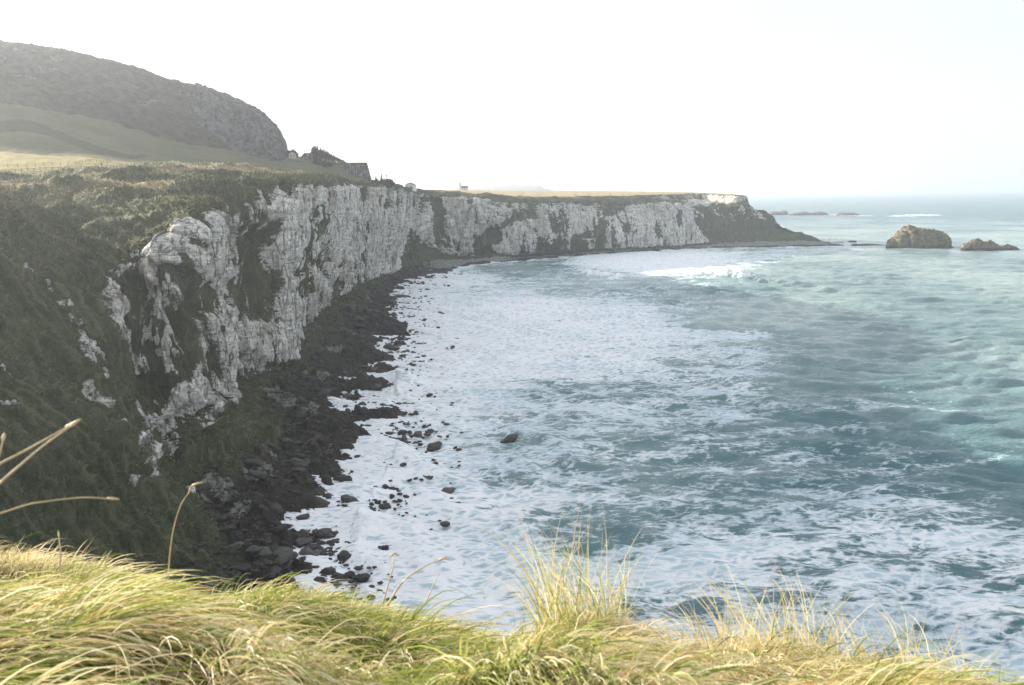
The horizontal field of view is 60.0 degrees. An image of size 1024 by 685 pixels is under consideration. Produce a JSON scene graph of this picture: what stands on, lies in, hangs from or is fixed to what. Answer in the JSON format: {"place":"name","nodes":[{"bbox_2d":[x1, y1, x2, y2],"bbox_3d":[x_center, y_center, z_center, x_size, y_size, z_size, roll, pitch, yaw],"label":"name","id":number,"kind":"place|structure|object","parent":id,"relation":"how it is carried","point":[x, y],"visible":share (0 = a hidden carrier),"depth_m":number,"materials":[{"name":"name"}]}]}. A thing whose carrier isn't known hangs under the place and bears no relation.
{"place":"outdoors","nodes":[
{"label":"outdoors","id":0,"kind":"place"},
{"bbox_2d":[1,160,155,171],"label":"path","id":1,"kind":"structure","parent":0,"point":[57,169],"depth_m":344.33,"materials":[{"name":"beige"}]},
{"bbox_2d":[0,164,126,171],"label":"rail fence","id":2,"kind":"object","parent":1,"relation":"on","point":[57,167],"visible":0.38,"depth_m":345.54,"materials":[{"name":"brown wood"}]},
{"bbox_2d":[0,39,368,198],"bbox_3d":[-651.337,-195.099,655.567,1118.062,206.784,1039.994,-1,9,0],"label":"hill","id":3,"kind":"structure","parent":0,"point":[62,106],"depth_m":620.88,"materials":[{"name":"plant"}]},
{"bbox_2d":[0,159,133,166],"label":"wire fence","id":4,"kind":"object","parent":3,"relation":"on","point":[75,162],"visible":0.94,"depth_m":373.43,"materials":[{"name":"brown wood"}]},
{"bbox_2d":[285,149,298,156],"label":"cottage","id":5,"kind":"structure","parent":3,"relation":"on","point":[287,152],"depth_m":705.14,"materials":[{"name":"white stone"}]},
{"bbox_2d":[289,152,295,158],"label":"house","id":6,"kind":"structure","parent":3,"relation":"on","point":[292,155],"depth_m":696.95,"materials":[{"name":"stone"}]},
{"bbox_2d":[301,152,312,160],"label":"cottage","id":7,"kind":"structure","parent":3,"relation":"on","point":[304,156],"depth_m":690.58,"materials":[{"name":"stone"}]},
{"bbox_2d":[311,160,324,164],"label":"bush","id":8,"kind":"object","parent":3,"relation":"on","point":[317,162],"visible":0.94,"depth_m":635.86,"materials":[{"name":"green plant"}]},
{"bbox_2d":[321,162,333,168],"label":"bush","id":9,"kind":"object","parent":3,"relation":"on","point":[328,164],"visible":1,"depth_m":626.33,"materials":[{"name":"green plant"}]},
{"bbox_2d":[375,173,382,183],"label":"bare tree","id":10,"kind":"object","parent":3,"relation":"on","point":[377,180],"visible":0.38,"depth_m":629.25,"materials":[{"name":"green plant"}]},
{"bbox_2d":[0,161,835,599],"bbox_3d":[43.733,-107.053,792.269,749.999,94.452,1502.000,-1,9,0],"label":"coast terrain","id":11,"kind":"structure","parent":0,"point":[400,229],"depth_m":224.50,"materials":[{"name":"stone"}]},
{"bbox_2d":[0,160,385,582],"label":"slope grass","id":12,"kind":"structure","parent":11,"relation":"on","point":[279,176],"depth_m":225.32,"materials":[{"name":"plant"}]},
{"bbox_2d":[198,483,210,488],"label":"boulder","id":13,"kind":"object","parent":11,"relation":"on","point":[207,485],"visible":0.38,"depth_m":183.80,"materials":[{"name":"stone"}]},
{"bbox_2d":[203,581,217,587],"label":"boulder","id":14,"kind":"object","parent":11,"relation":"on","point":[206,584],"visible":0.79,"depth_m":137.38,"materials":[{"name":"stone"}]},
{"bbox_2d":[214,515,225,521],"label":"boulder","id":15,"kind":"object","parent":11,"relation":"on","point":[219,518],"visible":0.94,"depth_m":166.75,"materials":[{"name":"stone"}]},
{"bbox_2d":[216,586,230,592],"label":"boulder","id":16,"kind":"object","parent":11,"relation":"on","point":[222,589],"visible":0.48,"depth_m":140.24,"materials":[{"name":"stone"}]},
{"bbox_2d":[222,513,236,516],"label":"boulder","id":17,"kind":"object","parent":11,"relation":"on","point":[226,514],"visible":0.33,"depth_m":174.19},
{"bbox_2d":[223,525,236,531],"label":"boulder","id":18,"kind":"object","parent":11,"relation":"on","point":[230,528],"visible":1,"depth_m":160.92,"materials":[{"name":"stone"}]},
{"bbox_2d":[225,467,234,474],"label":"boulder","id":19,"kind":"object","parent":11,"relation":"on","point":[230,469],"visible":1,"depth_m":196.90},
{"bbox_2d":[227,546,236,556],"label":"boulder","id":20,"kind":"object","parent":11,"relation":"on","point":[230,552],"visible":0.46,"depth_m":154.03,"materials":[{"name":"stone"}]},
{"bbox_2d":[229,541,243,546],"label":"boulder","id":21,"kind":"object","parent":11,"relation":"on","point":[237,543],"visible":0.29,"depth_m":156.49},
{"bbox_2d":[228,562,253,572],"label":"boulder","id":22,"kind":"object","parent":11,"relation":"on","point":[245,567],"visible":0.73,"depth_m":149.13,"materials":[{"name":"stone"}]},
{"bbox_2d":[243,459,263,466],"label":"boulder","id":23,"kind":"object","parent":11,"relation":"on","point":[251,462],"visible":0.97,"depth_m":202.15,"materials":[{"name":"stone"}]},
{"bbox_2d":[245,545,262,552],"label":"boulder","id":24,"kind":"object","parent":11,"relation":"on","point":[253,549],"visible":1,"depth_m":152.70,"materials":[{"name":"stone"}]},
{"bbox_2d":[248,470,266,478],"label":"boulder","id":25,"kind":"object","parent":11,"relation":"on","point":[258,474],"visible":0.94,"depth_m":189.99,"materials":[{"name":"stone"}]},
{"bbox_2d":[256,446,266,453],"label":"boulder","id":26,"kind":"object","parent":11,"relation":"on","point":[260,449],"visible":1,"depth_m":211.56,"materials":[{"name":"stone"}]},
{"bbox_2d":[258,538,265,542],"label":"boulder","id":27,"kind":"object","parent":11,"relation":"on","point":[261,540],"visible":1,"depth_m":160.29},
{"bbox_2d":[260,546,271,553],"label":"boulder","id":28,"kind":"object","parent":11,"relation":"on","point":[265,549],"visible":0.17,"depth_m":156.98,"materials":[{"name":"stone"}]},
{"bbox_2d":[260,560,271,564],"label":"boulder","id":29,"kind":"object","parent":11,"relation":"on","point":[267,562],"visible":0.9,"depth_m":149.07,"materials":[{"name":"stone"}]},
{"bbox_2d":[261,533,271,537],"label":"boulder","id":30,"kind":"object","parent":11,"relation":"on","point":[264,535],"visible":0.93,"depth_m":163.17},
{"bbox_2d":[264,396,276,402],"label":"boulder","id":31,"kind":"object","parent":11,"relation":"on","point":[274,399],"visible":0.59,"depth_m":253.76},
{"bbox_2d":[260,565,282,577],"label":"boulder","id":32,"kind":"object","parent":11,"relation":"on","point":[276,569],"visible":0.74,"depth_m":147.90,"materials":[{"name":"stone"}]},
{"bbox_2d":[270,503,283,514],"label":"boulder","id":33,"kind":"object","parent":11,"relation":"on","point":[276,508],"visible":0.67,"depth_m":179.56,"materials":[{"name":"stone"}]},
{"bbox_2d":[273,546,289,551],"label":"boulder","id":34,"kind":"object","parent":11,"relation":"on","point":[277,548],"visible":0.2,"depth_m":160.55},
{"bbox_2d":[274,548,293,562],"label":"boulder","id":35,"kind":"object","parent":11,"relation":"on","point":[285,555],"visible":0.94,"depth_m":154.38,"materials":[{"name":"stone"}]},
{"bbox_2d":[281,560,291,573],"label":"boulder","id":36,"kind":"object","parent":11,"relation":"on","point":[285,566],"visible":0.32,"depth_m":152.68,"materials":[{"name":"stone"}]},
{"bbox_2d":[282,438,290,442],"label":"boulder","id":37,"kind":"object","parent":11,"relation":"on","point":[285,440],"visible":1,"depth_m":224.76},
{"bbox_2d":[280,575,295,588],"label":"boulder","id":38,"kind":"object","parent":11,"relation":"on","point":[292,580],"visible":0.58,"depth_m":146.52,"materials":[{"name":"stone"}]},
{"bbox_2d":[283,393,295,397],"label":"boulder","id":39,"kind":"object","parent":11,"relation":"on","point":[290,395],"visible":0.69,"depth_m":270.02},
{"bbox_2d":[286,458,302,464],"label":"boulder","id":40,"kind":"object","parent":11,"relation":"on","point":[294,459],"visible":0.59,"depth_m":209.58,"materials":[{"name":"stone"}]},
{"bbox_2d":[291,551,297,559],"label":"boulder","id":41,"kind":"object","parent":11,"relation":"on","point":[295,554],"visible":0.27,"depth_m":158.90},
{"bbox_2d":[292,461,305,466],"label":"boulder","id":42,"kind":"object","parent":11,"relation":"on","point":[295,462],"visible":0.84,"depth_m":205.77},
{"bbox_2d":[292,410,306,419],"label":"boulder","id":43,"kind":"object","parent":11,"relation":"on","point":[296,415],"visible":0.99,"depth_m":250.60,"materials":[{"name":"stone"}]},
{"bbox_2d":[296,529,309,536],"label":"boulder","id":44,"kind":"object","parent":11,"relation":"on","point":[303,532],"visible":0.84,"depth_m":171.94,"materials":[{"name":"stone"}]},
{"bbox_2d":[296,513,309,519],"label":"boulder","id":45,"kind":"object","parent":11,"relation":"on","point":[303,516],"visible":1,"depth_m":181.09,"materials":[{"name":"stone"}]},
{"bbox_2d":[297,403,308,407],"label":"boulder","id":46,"kind":"object","parent":11,"relation":"on","point":[303,405],"visible":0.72,"depth_m":258.31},
{"bbox_2d":[294,537,312,546],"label":"boulder","id":47,"kind":"object","parent":11,"relation":"on","point":[302,541],"visible":1,"depth_m":167.59,"materials":[{"name":"stone"}]},
{"bbox_2d":[299,400,307,403],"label":"boulder","id":48,"kind":"object","parent":11,"relation":"on","point":[303,401],"visible":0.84,"depth_m":262.58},
{"bbox_2d":[298,547,312,554],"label":"boulder","id":49,"kind":"object","parent":11,"relation":"on","point":[306,551],"visible":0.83,"depth_m":162.47,"materials":[{"name":"stone"}]},
{"bbox_2d":[302,458,309,465],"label":"boulder","id":50,"kind":"object","parent":11,"relation":"on","point":[306,462],"visible":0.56,"depth_m":208.29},
{"bbox_2d":[311,550,321,555],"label":"boulder","id":51,"kind":"object","parent":11,"relation":"on","point":[316,552],"visible":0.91,"depth_m":162.95,"materials":[{"name":"stone"}]},
{"bbox_2d":[310,488,323,495],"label":"boulder","id":52,"kind":"object","parent":11,"relation":"on","point":[316,492],"visible":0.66,"depth_m":195.05,"materials":[{"name":"stone"}]},
{"bbox_2d":[163,260,478,610],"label":"shore rubble","id":53,"kind":"object","parent":11,"relation":"on","point":[280,527],"visible":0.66,"depth_m":199.71,"materials":[{"name":"stone"}]},
{"bbox_2d":[314,497,328,507],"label":"boulder","id":54,"kind":"object","parent":11,"relation":"on","point":[321,502],"visible":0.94,"depth_m":187.11,"materials":[{"name":"stone"}]},
{"bbox_2d":[312,528,332,537],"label":"boulder","id":55,"kind":"object","parent":11,"relation":"on","point":[321,530],"visible":0.92,"depth_m":171.84,"materials":[{"name":"stone"}]},
{"bbox_2d":[317,532,328,538],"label":"boulder","id":56,"kind":"object","parent":11,"relation":"on","point":[324,533],"visible":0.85,"depth_m":171.29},
{"bbox_2d":[317,389,330,395],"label":"boulder","id":57,"kind":"object","parent":11,"relation":"on","point":[323,392],"visible":1,"depth_m":285.10,"materials":[{"name":"stone"}]},
{"bbox_2d":[319,567,335,574],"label":"boulder","id":58,"kind":"object","parent":11,"relation":"on","point":[328,570],"visible":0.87,"depth_m":154.85,"materials":[{"name":"stone"}]},
{"bbox_2d":[322,493,333,498],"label":"boulder","id":59,"kind":"object","parent":11,"relation":"on","point":[327,495],"visible":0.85,"depth_m":193.50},
{"bbox_2d":[332,475,345,480],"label":"boulder","id":60,"kind":"object","parent":11,"relation":"on","point":[336,477],"visible":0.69,"depth_m":204.58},
{"bbox_2d":[333,573,345,580],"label":"boulder","id":61,"kind":"object","parent":11,"relation":"on","point":[339,576],"visible":0.94,"depth_m":153.14,"materials":[{"name":"stone"}]},
{"bbox_2d":[337,550,351,563],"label":"boulder","id":62,"kind":"object","parent":11,"relation":"on","point":[343,556],"visible":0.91,"depth_m":161.17,"materials":[{"name":"stone"}]},
{"bbox_2d":[343,392,351,397],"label":"boulder","id":63,"kind":"object","parent":11,"relation":"on","point":[345,395],"visible":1,"depth_m":291.65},
{"bbox_2d":[341,494,357,502],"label":"boulder","id":64,"kind":"object","parent":11,"relation":"on","point":[346,498],"visible":1,"depth_m":190.36,"materials":[{"name":"stone"}]},
{"bbox_2d":[345,304,354,310],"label":"boulder","id":65,"kind":"object","parent":11,"relation":"on","point":[350,307],"visible":1,"depth_m":454.52,"materials":[{"name":"stone"}]},
{"bbox_2d":[344,162,371,181],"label":"lime kiln","id":66,"kind":"object","parent":11,"relation":"on","point":[359,170],"visible":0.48,"depth_m":627.38,"materials":[{"name":"stone"}]},
{"bbox_2d":[354,325,365,328],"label":"boulder","id":67,"kind":"object","parent":11,"relation":"on","point":[359,326],"visible":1,"depth_m":418.65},
{"bbox_2d":[355,317,364,321],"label":"boulder","id":68,"kind":"object","parent":11,"relation":"on","point":[359,319],"visible":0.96,"depth_m":436.61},
{"bbox_2d":[352,573,370,582],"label":"boulder","id":69,"kind":"object","parent":11,"relation":"on","point":[364,577],"visible":0.94,"depth_m":152.45,"materials":[{"name":"stone"}]},
{"bbox_2d":[370,367,377,371],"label":"boulder","id":70,"kind":"object","parent":11,"relation":"on","point":[373,369],"visible":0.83,"depth_m":333.16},
{"bbox_2d":[371,384,381,389],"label":"boulder","id":71,"kind":"object","parent":11,"relation":"on","point":[375,386],"visible":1,"depth_m":297.49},
{"bbox_2d":[376,369,383,372],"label":"boulder","id":72,"kind":"object","parent":11,"relation":"on","point":[379,370],"visible":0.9,"depth_m":329.16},
{"bbox_2d":[381,177,389,206],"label":"bare tree","id":73,"kind":"object","parent":11,"relation":"on","point":[385,182],"visible":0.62,"depth_m":634.85,"materials":[{"name":"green plant"}]},
{"bbox_2d":[383,178,394,187],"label":"bush","id":74,"kind":"object","parent":11,"relation":"on","point":[391,183],"visible":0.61,"depth_m":639.98,"materials":[{"name":"green plant"}]},
{"bbox_2d":[383,343,394,348],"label":"boulder","id":75,"kind":"object","parent":11,"relation":"on","point":[387,346],"visible":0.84,"depth_m":380.30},
{"bbox_2d":[387,299,396,304],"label":"boulder","id":76,"kind":"object","parent":11,"relation":"on","point":[390,302],"visible":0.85,"depth_m":535.20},
{"bbox_2d":[388,346,399,349],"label":"boulder","id":77,"kind":"object","parent":11,"relation":"on","point":[394,348],"visible":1,"depth_m":377.74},
{"bbox_2d":[405,182,416,190],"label":"house","id":78,"kind":"structure","parent":11,"relation":"on","point":[412,186],"depth_m":837.06,"materials":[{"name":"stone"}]},
{"bbox_2d":[428,441,441,449],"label":"boulder","id":79,"kind":"object","parent":11,"relation":"on","point":[436,445],"visible":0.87,"depth_m":232.10,"materials":[{"name":"stone"}]},
{"bbox_2d":[459,182,467,189],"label":"church","id":80,"kind":"structure","parent":11,"relation":"on","point":[461,187],"depth_m":1249.00,"materials":[{"name":"stone"}]},
{"bbox_2d":[438,185,552,190],"bbox_3d":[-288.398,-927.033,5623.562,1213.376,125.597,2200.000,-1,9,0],"label":"distant headland","id":81,"kind":"structure","parent":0,"point":[520,187],"depth_m":4935.93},
{"bbox_2d":[0,532,1023,684],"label":"turf","id":82,"kind":"structure","parent":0,"point":[233,662],"depth_m":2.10,"materials":[{"name":"plant"}]},
{"bbox_2d":[0,433,5,454],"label":"grass stalk","id":83,"kind":"object","parent":82,"relation":"on","point":[3,437],"depth_m":1.79,"materials":[{"name":"plant"}]},
{"bbox_2d":[0,422,71,464],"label":"grass stalk","id":84,"kind":"object","parent":82,"relation":"on","point":[22,452],"depth_m":1.80,"materials":[{"name":"plant"}]},
{"bbox_2d":[0,419,80,484],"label":"grass stalk","id":85,"kind":"object","parent":82,"relation":"on","point":[73,423],"depth_m":1.71,"materials":[{"name":"plant"}]},
{"bbox_2d":[58,531,60,576],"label":"grass stalk","id":86,"kind":"object","parent":82,"relation":"on","point":[60,554],"depth_m":3.29,"materials":[{"name":"plant"}]},
{"bbox_2d":[0,497,119,513],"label":"grass stalk","id":87,"kind":"object","parent":82,"relation":"on","point":[111,498],"depth_m":1.93,"materials":[{"name":"plant"}]},
{"bbox_2d":[167,482,201,586],"bbox_3d":[-1.196,0.719,3.222,0.162,0.416,0.038,-9,12,-40],"label":"grass stalk","id":88,"kind":"object","parent":82,"relation":"on","point":[192,485],"depth_m":3.19,"materials":[{"name":"plant"}]},
{"bbox_2d":[382,553,399,602],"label":"grass stalk","id":89,"kind":"object","parent":82,"relation":"on","point":[392,554],"depth_m":2.89,"materials":[{"name":"plant"}]},
{"bbox_2d":[386,557,449,605],"bbox_3d":[-0.308,0.781,2.909,0.219,0.137,0.028,-5,10,-22],"label":"grass stalk","id":90,"kind":"object","parent":82,"relation":"on","point":[406,578],"depth_m":2.89,"materials":[{"name":"plant"}]},
{"bbox_2d":[425,574,438,601],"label":"grass stalk","id":91,"kind":"object","parent":82,"relation":"on","point":[431,590],"depth_m":2.99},
{"bbox_2d":[513,605,572,642],"bbox_3d":[0.145,1.101,3.364,0.259,0.196,0.225,-2,10,-10],"label":"grass tuft","id":92,"kind":"object","parent":82,"relation":"on","point":[528,628],"visible":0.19,"depth_m":3.37,"materials":[{"name":"plant"}]},
{"bbox_2d":[482,490,671,631],"bbox_3d":[0.206,0.871,3.424,0.700,0.576,0.630,-8,12,-39],"label":"grass tuft","id":93,"kind":"object","parent":82,"relation":"on","point":[555,601],"visible":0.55,"depth_m":3.40,"materials":[{"name":"plant"}]},
{"bbox_2d":[628,594,725,653],"bbox_3d":[0.602,1.048,3.171,0.375,0.293,0.279,-1,9,0],"label":"grass tuft","id":94,"kind":"object","parent":82,"relation":"on","point":[695,636],"visible":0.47,"depth_m":3.18,"materials":[{"name":"plant"}]},
{"bbox_2d":[678,560,875,658],"bbox_3d":[0.929,0.984,3.150,0.693,0.411,0.484,-1,9,0],"label":"grass tuft","id":95,"kind":"object","parent":82,"relation":"on","point":[771,629],"visible":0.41,"depth_m":3.18,"materials":[{"name":"plant"}]},
{"bbox_2d":[766,586,998,676],"bbox_3d":[1.227,1.031,2.966,0.706,0.347,0.488,3,10,23],"label":"grass tuft","id":96,"kind":"object","parent":82,"relation":"on","point":[916,651],"visible":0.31,"depth_m":3.02,"materials":[{"name":"plant"}]},
{"bbox_2d":[883,636,1001,681],"bbox_3d":[1.380,1.077,2.824,0.390,0.253,0.305,-1,9,0],"label":"grass tuft","id":97,"kind":"object","parent":82,"relation":"on","point":[962,668],"visible":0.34,"depth_m":2.83,"materials":[{"name":"plant"}]},
{"bbox_2d":[0,0,1023,192],"label":"sky","id":98,"kind":"structure","parent":0,"point":[703,96],"materials":[{"name":"white"}]},
{"bbox_2d":[281,190,1023,684],"bbox_3d":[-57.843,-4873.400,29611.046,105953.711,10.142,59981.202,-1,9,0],"label":"sea","id":99,"kind":"structure","parent":0,"point":[847,414],"depth_m":240.78,"materials":[{"name":"liquid"}]},
{"bbox_2d":[329,539,339,543],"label":"boulder","id":100,"kind":"object","parent":99,"relation":"in","point":[333,541],"visible":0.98,"depth_m":169.12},
{"bbox_2d":[344,570,355,577],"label":"boulder","id":101,"kind":"object","parent":99,"relation":"in","point":[352,574],"visible":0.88,"depth_m":154.43,"materials":[{"name":"stone"}]},
{"bbox_2d":[378,503,390,508],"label":"boulder","id":102,"kind":"object","parent":99,"relation":"in","point":[385,506],"visible":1,"depth_m":188.19,"materials":[{"name":"stone"}]},
{"bbox_2d":[413,431,421,437],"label":"boulder","id":103,"kind":"object","parent":99,"relation":"in","point":[418,434],"visible":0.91,"depth_m":244.98,"materials":[{"name":"stone"}]},
{"bbox_2d":[441,487,455,492],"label":"boulder","id":104,"kind":"object","parent":99,"relation":"in","point":[448,489],"visible":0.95,"depth_m":197.83,"materials":[{"name":"stone"}]},
{"bbox_2d":[500,434,517,443],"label":"boulder","id":105,"kind":"object","parent":99,"relation":"in","point":[510,438],"visible":1,"depth_m":236.76,"materials":[{"name":"stone"}]},
{"bbox_2d":[769,210,787,214],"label":"skerry","id":106,"kind":"structure","parent":99,"relation":"in","point":[783,212],"depth_m":2493.80,"materials":[{"name":"stone"}]},
{"bbox_2d":[790,211,828,214],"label":"skerry","id":107,"kind":"structure","parent":99,"relation":"in","point":[810,213],"depth_m":2432.81,"materials":[{"name":"stone"}]},
{"bbox_2d":[836,212,859,214],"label":"skerry","id":108,"kind":"structure","parent":99,"relation":"in","point":[848,213],"depth_m":2347.89,"materials":[{"name":"stone"}]},
{"bbox_2d":[851,243,885,245],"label":"reef","id":109,"kind":"object","parent":99,"relation":"in","point":[865,244],"visible":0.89,"depth_m":1059.39},
{"bbox_2d":[886,225,953,248],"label":"sea stack","id":110,"kind":"object","parent":99,"relation":"in","point":[907,236],"visible":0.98,"depth_m":995.01,"materials":[{"name":"stone"}]},
{"bbox_2d":[917,238,922,247],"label":"rock spire","id":111,"kind":"object","parent":99,"relation":"in","point":[919,244],"visible":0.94,"depth_m":989.54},
{"bbox_2d":[960,238,1018,250],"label":"rocky islet","id":112,"kind":"object","parent":99,"relation":"in","point":[977,244],"visible":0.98,"depth_m":951.28,"materials":[{"name":"stone"}]}
]}

